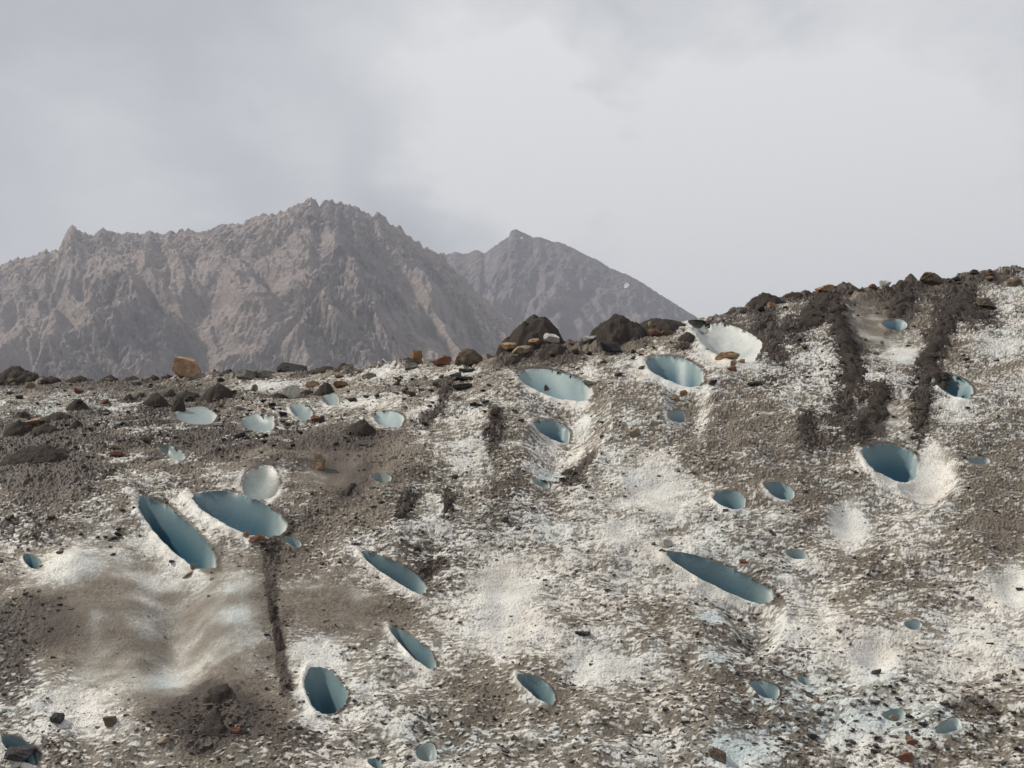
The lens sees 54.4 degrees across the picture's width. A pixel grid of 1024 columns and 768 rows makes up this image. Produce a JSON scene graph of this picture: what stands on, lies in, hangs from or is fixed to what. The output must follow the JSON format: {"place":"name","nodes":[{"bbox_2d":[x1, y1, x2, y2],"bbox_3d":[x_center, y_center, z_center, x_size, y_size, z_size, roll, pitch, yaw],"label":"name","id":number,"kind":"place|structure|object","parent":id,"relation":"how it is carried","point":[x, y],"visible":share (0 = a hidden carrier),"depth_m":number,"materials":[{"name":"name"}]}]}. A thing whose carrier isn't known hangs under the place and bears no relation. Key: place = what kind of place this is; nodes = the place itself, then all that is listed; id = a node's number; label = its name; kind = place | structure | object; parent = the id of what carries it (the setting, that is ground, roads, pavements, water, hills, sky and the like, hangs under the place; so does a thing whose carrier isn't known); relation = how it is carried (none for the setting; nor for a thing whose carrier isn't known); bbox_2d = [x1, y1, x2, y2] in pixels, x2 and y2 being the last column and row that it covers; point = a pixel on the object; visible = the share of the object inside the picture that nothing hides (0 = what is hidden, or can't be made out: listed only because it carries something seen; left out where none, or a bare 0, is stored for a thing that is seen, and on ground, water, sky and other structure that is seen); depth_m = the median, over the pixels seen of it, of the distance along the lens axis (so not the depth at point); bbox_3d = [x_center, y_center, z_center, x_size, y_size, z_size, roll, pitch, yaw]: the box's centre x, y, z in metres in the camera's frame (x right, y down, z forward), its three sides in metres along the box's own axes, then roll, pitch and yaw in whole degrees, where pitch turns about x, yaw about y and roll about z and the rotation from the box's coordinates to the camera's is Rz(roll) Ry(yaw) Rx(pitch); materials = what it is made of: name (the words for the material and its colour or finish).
{"place":"outdoors","nodes":[
{"label":"outdoors","id":0,"kind":"place"},
{"bbox_2d":[0,197,518,380],"bbox_3d":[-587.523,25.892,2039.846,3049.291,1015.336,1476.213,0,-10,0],"label":"mountain","id":1,"kind":"structure","parent":0,"point":[310,283],"depth_m":2058.53,"materials":[{"name":"stone"}]},
{"bbox_2d":[0,265,1023,767],"bbox_3d":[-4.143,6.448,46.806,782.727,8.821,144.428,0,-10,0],"label":"glacier","id":2,"kind":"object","parent":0,"point":[216,637],"visible":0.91,"depth_m":9.98,"materials":[{"name":"ice"}]},
{"bbox_2d":[2,419,32,438],"bbox_3d":[-7.168,0.684,14.425,0.447,0.362,0.366,0,-10,0],"label":"dirt mound","id":3,"kind":"object","parent":2,"relation":"on","point":[19,427],"visible":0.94,"depth_m":14.35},
{"bbox_2d":[0,366,38,385],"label":"dirt mound","id":4,"kind":"object","parent":2,"relation":"on","point":[20,374],"visible":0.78,"depth_m":20.67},
{"bbox_2d":[3,746,37,761],"bbox_3d":[-3.782,2.844,7.657,0.231,0.105,0.158,6,-11,-11],"label":"rock","id":5,"kind":"object","parent":2,"relation":"on","point":[19,753],"visible":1,"depth_m":7.62,"materials":[{"name":"stone"}]},
{"bbox_2d":[2,736,38,764],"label":"melt hole","id":6,"kind":"object","parent":2,"relation":"on","point":[8,741],"visible":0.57,"depth_m":7.78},
{"bbox_2d":[23,554,39,568],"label":"melt hole","id":7,"kind":"object","parent":2,"relation":"on","point":[30,560],"visible":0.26,"depth_m":10.18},
{"bbox_2d":[26,417,42,424],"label":"rock","id":8,"kind":"object","parent":2,"relation":"on","point":[34,421],"visible":0.69,"depth_m":14.86,"materials":[{"name":"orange stone"}]},
{"bbox_2d":[0,444,69,466],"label":"dirt mound","id":9,"kind":"object","parent":2,"relation":"on","point":[41,454],"visible":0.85,"depth_m":12.55,"materials":[{"name":"soil"}]},
{"bbox_2d":[31,423,57,434],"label":"dirt mound","id":10,"kind":"object","parent":2,"relation":"on","point":[44,428],"visible":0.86,"depth_m":14.33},
{"bbox_2d":[49,712,64,723],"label":"rock","id":11,"kind":"object","parent":2,"relation":"on","point":[57,717],"visible":1,"depth_m":7.93,"materials":[{"name":"stone"}]},
{"bbox_2d":[42,412,73,422],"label":"dirt mound","id":12,"kind":"object","parent":2,"relation":"on","point":[55,416],"visible":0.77,"depth_m":15.02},
{"bbox_2d":[65,399,87,411],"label":"dirt mound","id":13,"kind":"object","parent":2,"relation":"on","point":[73,405],"visible":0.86,"depth_m":16.18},
{"bbox_2d":[65,375,89,382],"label":"dirt mound","id":14,"kind":"object","parent":2,"relation":"on","point":[79,378],"visible":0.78,"depth_m":20.51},
{"bbox_2d":[103,716,116,726],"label":"rock","id":15,"kind":"object","parent":2,"relation":"on","point":[110,721],"visible":1,"depth_m":7.93,"materials":[{"name":"brown stone"}]},
{"bbox_2d":[142,392,167,407],"bbox_3d":[-6.012,0.305,16.797,0.398,0.340,0.442,-10,-14,44],"label":"dirt mound","id":16,"kind":"object","parent":2,"relation":"on","point":[156,398],"visible":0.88,"depth_m":16.71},
{"bbox_2d":[160,446,184,460],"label":"melt hole","id":17,"kind":"object","parent":2,"relation":"on","point":[173,453],"visible":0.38,"depth_m":13.28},
{"bbox_2d":[138,496,215,568],"bbox_3d":[-3.591,1.704,10.587,0.341,1.103,1.778,9,-14,-42],"label":"melt hole","id":18,"kind":"object","parent":2,"relation":"on","point":[178,534],"visible":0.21,"depth_m":10.84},
{"bbox_2d":[170,397,185,411],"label":"dirt mound","id":19,"kind":"object","parent":2,"relation":"on","point":[178,404],"visible":0.98,"depth_m":16.31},
{"bbox_2d":[172,356,200,377],"bbox_3d":[-6.593,-0.330,20.331,0.593,0.441,0.363,10,-10,-1],"label":"boulder","id":20,"kind":"object","parent":2,"relation":"on","point":[185,367],"visible":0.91,"depth_m":20.16,"materials":[{"name":"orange stone"}]},
{"bbox_2d":[174,390,198,401],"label":"dirt mound","id":21,"kind":"object","parent":2,"relation":"on","point":[186,394],"visible":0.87,"depth_m":17.21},
{"bbox_2d":[175,407,216,424],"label":"melt hole","id":22,"kind":"object","parent":2,"relation":"on","point":[199,415],"visible":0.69,"depth_m":15.99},
{"bbox_2d":[196,683,235,736],"bbox_3d":[-2.421,2.675,8.137,0.350,0.393,0.527,0,-10,0],"label":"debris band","id":23,"kind":"object","parent":2,"relation":"on","point":[213,725],"visible":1,"depth_m":8.06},
{"bbox_2d":[201,383,232,401],"bbox_3d":[-5.093,0.186,17.234,0.576,0.418,0.477,0,-10,0],"label":"dirt mound","id":24,"kind":"object","parent":2,"relation":"on","point":[218,391],"visible":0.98,"depth_m":17.13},
{"bbox_2d":[192,490,287,536],"bbox_3d":[-3.036,1.566,10.851,1.549,0.871,0.500,-8,-13,39],"label":"melt hole","id":25,"kind":"object","parent":2,"relation":"on","point":[242,513],"visible":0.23,"depth_m":11.12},
{"bbox_2d":[236,368,257,378],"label":"boulder","id":26,"kind":"object","parent":2,"relation":"on","point":[244,373],"visible":0.84,"depth_m":19.34,"materials":[{"name":"grey stone"}]},
{"bbox_2d":[241,414,274,430],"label":"melt hole","id":27,"kind":"object","parent":2,"relation":"on","point":[261,422],"visible":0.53,"depth_m":14.90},
{"bbox_2d":[242,465,279,499],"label":"melt hole","id":28,"kind":"object","parent":2,"relation":"on","point":[261,482],"visible":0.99,"depth_m":11.52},
{"bbox_2d":[255,369,271,377],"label":"rock","id":29,"kind":"object","parent":2,"relation":"on","point":[261,373],"visible":0.88,"depth_m":19.54,"materials":[{"name":"grey stone"}]},
{"bbox_2d":[268,601,284,651],"bbox_3d":[-2.187,2.238,9.170,0.104,0.459,0.642,4,-11,-23],"label":"debris band","id":30,"kind":"object","parent":2,"relation":"on","point":[277,634],"visible":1,"depth_m":9.06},
{"bbox_2d":[282,384,299,398],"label":"boulder","id":31,"kind":"object","parent":2,"relation":"on","point":[292,391],"visible":0.91,"depth_m":16.88,"materials":[{"name":"stone"}]},
{"bbox_2d":[276,362,307,372],"bbox_3d":[-4.525,-0.290,20.440,0.681,0.277,0.424,9,-9,8],"label":"boulder","id":32,"kind":"object","parent":2,"relation":"on","point":[285,367],"visible":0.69,"depth_m":20.34,"materials":[{"name":"stone"}]},
{"bbox_2d":[284,536,300,547],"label":"melt hole","id":33,"kind":"object","parent":2,"relation":"on","point":[294,542],"visible":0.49,"depth_m":10.37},
{"bbox_2d":[290,403,312,419],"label":"melt hole","id":34,"kind":"object","parent":2,"relation":"on","point":[301,411],"visible":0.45,"depth_m":15.62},
{"bbox_2d":[312,454,325,466],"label":"rock","id":35,"kind":"object","parent":2,"relation":"on","point":[319,458],"visible":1,"depth_m":11.82,"materials":[{"name":"beige stone"}]},
{"bbox_2d":[306,366,333,374],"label":"dirt mound","id":36,"kind":"object","parent":2,"relation":"on","point":[316,370],"visible":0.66,"depth_m":19.33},
{"bbox_2d":[314,382,333,395],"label":"dirt mound","id":37,"kind":"object","parent":2,"relation":"on","point":[325,388],"visible":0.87,"depth_m":16.92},
{"bbox_2d":[304,667,347,713],"bbox_3d":[-1.589,2.728,8.400,0.305,0.613,0.577,6,-12,-32],"label":"melt hole","id":38,"kind":"object","parent":2,"relation":"on","point":[326,690],"visible":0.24,"depth_m":8.58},
{"bbox_2d":[322,393,338,405],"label":"melt hole","id":39,"kind":"object","parent":2,"relation":"on","point":[331,399],"visible":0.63,"depth_m":16.52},
{"bbox_2d":[342,483,356,496],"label":"debris band","id":40,"kind":"object","parent":2,"relation":"on","point":[347,492],"visible":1,"depth_m":11.18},
{"bbox_2d":[347,418,375,436],"bbox_3d":[-1.966,0.603,13.063,0.405,0.322,0.352,0,-10,0],"label":"dirt mound","id":41,"kind":"object","parent":2,"relation":"on","point":[360,427],"visible":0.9,"depth_m":12.99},
{"bbox_2d":[367,758,382,767],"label":"melt hole","id":42,"kind":"object","parent":2,"relation":"on","point":[374,762],"visible":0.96,"depth_m":7.70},
{"bbox_2d":[373,473,391,482],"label":"melt hole","id":43,"kind":"object","parent":2,"relation":"on","point":[382,478],"visible":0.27,"depth_m":11.51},
{"bbox_2d":[373,411,403,427],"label":"melt hole","id":44,"kind":"object","parent":2,"relation":"on","point":[392,419],"visible":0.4,"depth_m":13.90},
{"bbox_2d":[361,551,427,594],"bbox_3d":[-1.173,1.985,9.845,0.832,0.670,0.181,-6,-11,29],"label":"melt hole","id":45,"kind":"object","parent":2,"relation":"on","point":[399,573],"visible":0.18,"depth_m":9.92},
{"bbox_2d":[396,500,412,518],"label":"debris band","id":46,"kind":"object","parent":2,"relation":"on","point":[408,504],"visible":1,"depth_m":10.68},
{"bbox_2d":[391,627,436,668],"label":"melt hole","id":47,"kind":"object","parent":2,"relation":"on","point":[417,650],"visible":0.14,"depth_m":9.01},
{"bbox_2d":[410,350,422,363],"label":"boulder","id":48,"kind":"object","parent":2,"relation":"on","point":[417,355],"visible":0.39,"depth_m":18.28,"materials":[{"name":"stone"}]},
{"bbox_2d":[416,743,436,761],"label":"melt hole","id":49,"kind":"object","parent":2,"relation":"on","point":[426,752],"visible":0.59,"depth_m":7.77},
{"bbox_2d":[432,356,451,365],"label":"rock","id":50,"kind":"object","parent":2,"relation":"on","point":[442,360],"visible":0.98,"depth_m":17.10,"materials":[{"name":"stone"}]},
{"bbox_2d":[439,378,454,394],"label":"debris band","id":51,"kind":"object","parent":2,"relation":"on","point":[446,388],"visible":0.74,"depth_m":14.93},
{"bbox_2d":[443,494,453,513],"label":"debris band","id":52,"kind":"object","parent":2,"relation":"on","point":[447,505],"visible":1,"depth_m":10.81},
{"bbox_2d":[452,383,471,389],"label":"rock","id":53,"kind":"object","parent":2,"relation":"on","point":[461,386],"visible":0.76,"depth_m":14.86,"materials":[{"name":"stone"}]},
{"bbox_2d":[455,348,482,365],"bbox_3d":[-0.712,-0.442,16.851,0.491,0.305,0.300,6,-10,-2],"label":"boulder","id":54,"kind":"object","parent":2,"relation":"on","point":[468,356],"visible":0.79,"depth_m":16.74,"materials":[{"name":"brown stone"}]},
{"bbox_2d":[489,406,499,424],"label":"debris band","id":55,"kind":"object","parent":2,"relation":"on","point":[494,417],"visible":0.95,"depth_m":13.17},
{"bbox_2d":[500,342,515,349],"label":"rock","id":56,"kind":"object","parent":2,"relation":"on","point":[508,346],"visible":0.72,"depth_m":17.05,"materials":[{"name":"orange stone"}]},
{"bbox_2d":[0,267,1023,767],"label":"gravel","id":57,"kind":"structure","parent":2,"relation":"on","point":[514,737],"depth_m":9.14,"materials":[{"name":"gravel"}]},
{"bbox_2d":[503,355,520,365],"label":"dirt mound","id":58,"kind":"object","parent":2,"relation":"on","point":[513,359],"visible":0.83,"depth_m":16.20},
{"bbox_2d":[512,345,530,353],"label":"rock","id":59,"kind":"object","parent":2,"relation":"on","point":[524,349],"visible":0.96,"depth_m":16.59,"materials":[{"name":"beige stone"}]},
{"bbox_2d":[495,314,565,355],"bbox_3d":[0.388,-0.787,17.465,1.490,0.888,1.181,0,-10,0],"label":"dirt mound","id":60,"kind":"object","parent":2,"relation":"on","point":[529,328],"visible":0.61,"depth_m":17.17,"materials":[{"name":"soil"}]},
{"bbox_2d":[543,333,559,343],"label":"rock","id":61,"kind":"object","parent":60,"relation":"on","point":[548,337],"visible":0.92,"depth_m":16.95,"materials":[{"name":"stone"}]},
{"bbox_2d":[517,673,555,704],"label":"melt hole","id":62,"kind":"object","parent":2,"relation":"on","point":[540,689],"visible":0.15,"depth_m":8.42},
{"bbox_2d":[532,479,549,487],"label":"melt hole","id":63,"kind":"object","parent":2,"relation":"on","point":[542,483],"visible":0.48,"depth_m":11.47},
{"bbox_2d":[534,419,569,442],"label":"melt hole","id":64,"kind":"object","parent":2,"relation":"on","point":[555,430],"visible":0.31,"depth_m":13.29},
{"bbox_2d":[536,342,567,359],"bbox_3d":[0.681,-0.521,16.394,0.613,0.351,0.485,0,-10,0],"label":"dirt mound","id":65,"kind":"object","parent":2,"relation":"on","point":[557,349],"visible":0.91,"depth_m":16.25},
{"bbox_2d":[517,368,593,400],"bbox_3d":[0.524,0.021,14.633,0.792,0.863,1.906,3,-10,-17],"label":"melt hole","id":66,"kind":"object","parent":2,"relation":"on","point":[561,386],"visible":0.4,"depth_m":14.91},
{"bbox_2d":[600,341,621,351],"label":"boulder","id":67,"kind":"object","parent":2,"relation":"on","point":[610,346],"visible":0.98,"depth_m":15.65,"materials":[{"name":"stone"}]},
{"bbox_2d":[588,313,645,343],"bbox_3d":[1.757,-0.864,16.642,1.133,0.655,0.943,0,-10,0],"label":"dirt mound","id":68,"kind":"object","parent":2,"relation":"on","point":[619,329],"visible":0.84,"depth_m":16.40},
{"bbox_2d":[629,427,640,436],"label":"rock","id":69,"kind":"object","parent":2,"relation":"on","point":[634,432],"visible":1,"depth_m":12.37,"materials":[{"name":"beige stone"}]},
{"bbox_2d":[640,318,685,335],"bbox_3d":[2.424,-0.922,16.868,1.138,0.431,1.000,0,-10,0],"label":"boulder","id":70,"kind":"object","parent":2,"relation":"on","point":[660,324],"visible":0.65,"depth_m":16.61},
{"bbox_2d":[660,537,672,546],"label":"rock","id":71,"kind":"object","parent":2,"relation":"on","point":[665,541],"visible":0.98,"depth_m":10.27,"materials":[{"name":"stone"}]},
{"bbox_2d":[646,356,703,386],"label":"melt hole","id":72,"kind":"object","parent":2,"relation":"on","point":[682,371],"visible":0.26,"depth_m":14.92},
{"bbox_2d":[667,410,685,422],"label":"melt hole","id":73,"kind":"object","parent":2,"relation":"on","point":[678,416],"visible":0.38,"depth_m":13.19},
{"bbox_2d":[677,332,694,342],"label":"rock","id":74,"kind":"object","parent":2,"relation":"on","point":[689,337],"visible":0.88,"depth_m":15.84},
{"bbox_2d":[688,319,709,333],"bbox_3d":[3.177,-0.935,16.875,0.369,0.500,1.152,-1,-10,8],"label":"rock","id":75,"kind":"object","parent":2,"relation":"on","point":[700,325],"visible":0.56,"depth_m":17.06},
{"bbox_2d":[708,748,726,763],"bbox_3d":[1.571,2.840,7.634,0.147,0.092,0.114,13,-8,8],"label":"rock","id":76,"kind":"object","parent":2,"relation":"on","point":[717,754],"visible":1,"depth_m":7.60,"materials":[{"name":"brown stone"}]},
{"bbox_2d":[666,550,774,603],"bbox_3d":[2.053,2.112,9.834,1.070,0.935,0.271,-3,-11,18],"label":"melt hole","id":77,"kind":"object","parent":2,"relation":"on","point":[731,581],"visible":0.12,"depth_m":9.96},
{"bbox_2d":[715,351,739,359],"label":"rock","id":78,"kind":"object","parent":2,"relation":"on","point":[729,355],"visible":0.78,"depth_m":14.58,"materials":[{"name":"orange stone"}]},
{"bbox_2d":[695,322,761,361],"bbox_3d":[3.409,-0.667,15.565,0.930,1.098,1.946,0,-10,0],"label":"melt hole","id":79,"kind":"object","parent":2,"relation":"on","point":[717,339],"visible":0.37,"depth_m":16.04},
{"bbox_2d":[713,490,745,508],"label":"melt hole","id":80,"kind":"object","parent":2,"relation":"on","point":[731,499],"visible":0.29,"depth_m":11.15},
{"bbox_2d":[725,307,751,314],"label":"dirt mound","id":81,"kind":"object","parent":2,"relation":"on","point":[744,310],"visible":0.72,"depth_m":17.11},
{"bbox_2d":[750,680,779,698],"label":"melt hole","id":82,"kind":"object","parent":2,"relation":"on","point":[764,689],"visible":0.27,"depth_m":8.40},
{"bbox_2d":[747,292,782,307],"bbox_3d":[4.458,-1.449,17.578,0.715,0.355,0.589,0,-10,0],"label":"dirt mound","id":83,"kind":"object","parent":2,"relation":"on","point":[762,298],"visible":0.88,"depth_m":17.40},
{"bbox_2d":[755,314,775,329],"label":"debris band","id":84,"kind":"object","parent":2,"relation":"on","point":[767,318],"visible":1,"depth_m":16.28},
{"bbox_2d":[767,333,779,353],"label":"debris band","id":85,"kind":"object","parent":2,"relation":"on","point":[770,336],"visible":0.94,"depth_m":15.22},
{"bbox_2d":[764,481,794,499],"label":"melt hole","id":86,"kind":"object","parent":2,"relation":"on","point":[780,490],"visible":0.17,"depth_m":11.31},
{"bbox_2d":[786,550,807,558],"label":"melt hole","id":87,"kind":"object","parent":2,"relation":"on","point":[797,554],"visible":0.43,"depth_m":10.21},
{"bbox_2d":[797,676,810,684],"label":"melt hole","id":88,"kind":"object","parent":2,"relation":"on","point":[804,680],"visible":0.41,"depth_m":8.54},
{"bbox_2d":[782,299,828,332],"bbox_3d":[4.993,-1.118,16.448,0.675,0.908,1.624,-7,-12,34],"label":"debris band","id":89,"kind":"object","parent":2,"relation":"on","point":[810,311],"visible":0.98,"depth_m":16.18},
{"bbox_2d":[798,415,814,434],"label":"debris band","id":90,"kind":"object","parent":2,"relation":"on","point":[804,426],"visible":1,"depth_m":12.58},
{"bbox_2d":[815,284,833,292],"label":"rock","id":91,"kind":"object","parent":2,"relation":"on","point":[828,287],"visible":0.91,"depth_m":17.55,"materials":[{"name":"orange stone"}]},
{"bbox_2d":[815,290,867,390],"bbox_3d":[5.168,-0.772,15.569,0.526,2.498,3.992,-2,-10,13],"label":"debris band","id":92,"kind":"object","parent":2,"relation":"on","point":[849,355],"visible":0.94,"depth_m":15.14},
{"bbox_2d":[831,399,851,415],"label":"debris band","id":93,"kind":"object","parent":2,"relation":"on","point":[837,409],"visible":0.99,"depth_m":13.02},
{"bbox_2d":[850,380,891,436],"bbox_3d":[4.720,0.318,13.016,0.421,0.972,1.460,-6,-12,32],"label":"debris band","id":94,"kind":"object","parent":2,"relation":"on","point":[877,401],"visible":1,"depth_m":12.94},
{"bbox_2d":[862,444,918,482],"bbox_3d":[4.535,1.056,11.877,0.728,0.770,0.641,0,-10,0],"label":"melt hole","id":95,"kind":"object","parent":2,"relation":"on","point":[897,463],"visible":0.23,"depth_m":12.12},
{"bbox_2d":[881,708,905,720],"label":"melt hole","id":96,"kind":"object","parent":2,"relation":"on","point":[899,713],"visible":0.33,"depth_m":8.14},
{"bbox_2d":[882,319,906,330],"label":"melt hole","id":97,"kind":"object","parent":2,"relation":"on","point":[896,324],"visible":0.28,"depth_m":16.33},
{"bbox_2d":[887,280,914,317],"bbox_3d":[6.785,-1.464,17.319,0.471,1.145,1.826,-5,-11,24],"label":"debris band","id":98,"kind":"object","parent":2,"relation":"on","point":[899,306],"visible":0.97,"depth_m":17.17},
{"bbox_2d":[896,752,913,762],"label":"rock","id":99,"kind":"object","parent":2,"relation":"on","point":[908,757],"visible":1,"depth_m":7.64,"materials":[{"name":"stone"}]},
{"bbox_2d":[904,620,921,629],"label":"melt hole","id":100,"kind":"object","parent":2,"relation":"on","point":[913,624],"visible":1,"depth_m":9.10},
{"bbox_2d":[915,391,932,428],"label":"debris band","id":101,"kind":"object","parent":2,"relation":"on","point":[926,400],"visible":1,"depth_m":12.94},
{"bbox_2d":[919,272,941,284],"bbox_3d":[7.635,-1.896,18.186,0.436,0.242,0.337,3,-10,4],"label":"boulder","id":102,"kind":"object","parent":2,"relation":"on","point":[930,278],"visible":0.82,"depth_m":18.07,"materials":[{"name":"brown stone"}]},
{"bbox_2d":[914,291,975,390],"bbox_3d":[6.802,-0.744,15.648,0.609,2.346,4.036,-6,-12,32],"label":"debris band","id":103,"kind":"object","parent":2,"relation":"on","point":[939,339],"visible":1,"depth_m":15.21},
{"bbox_2d":[935,718,961,733],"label":"melt hole","id":104,"kind":"object","parent":2,"relation":"on","point":[951,725],"visible":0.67,"depth_m":7.93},
{"bbox_2d":[939,375,972,397],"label":"melt hole","id":105,"kind":"object","parent":2,"relation":"on","point":[958,387],"visible":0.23,"depth_m":13.91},
{"bbox_2d":[952,298,988,319],"bbox_3d":[7.664,-1.254,16.691,0.492,0.682,0.911,0,-10,0],"label":"debris band","id":106,"kind":"object","parent":2,"relation":"on","point":[971,307],"visible":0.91,"depth_m":16.60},
{"bbox_2d":[968,457,989,464],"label":"melt hole","id":107,"kind":"object","parent":2,"relation":"on","point":[981,461],"visible":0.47,"depth_m":11.91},
{"bbox_2d":[976,297,996,308],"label":"boulder","id":108,"kind":"object","parent":2,"relation":"on","point":[984,302],"visible":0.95,"depth_m":16.68,"materials":[{"name":"brown stone"}]},
{"bbox_2d":[1007,279,1021,286],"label":"rock","id":109,"kind":"object","parent":2,"relation":"on","point":[1014,283],"visible":0.96,"depth_m":17.75,"materials":[{"name":"brown stone"}]},
{"bbox_2d":[0,0,1023,317],"label":"sky","id":110,"kind":"structure","parent":0,"point":[715,156],"materials":[{"name":"grey"}]},
{"bbox_2d":[442,229,696,341],"bbox_3d":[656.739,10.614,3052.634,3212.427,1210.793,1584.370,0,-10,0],"label":"mountain","id":111,"kind":"structure","parent":0,"point":[520,277],"depth_m":3240.03,"materials":[{"name":"stone"}]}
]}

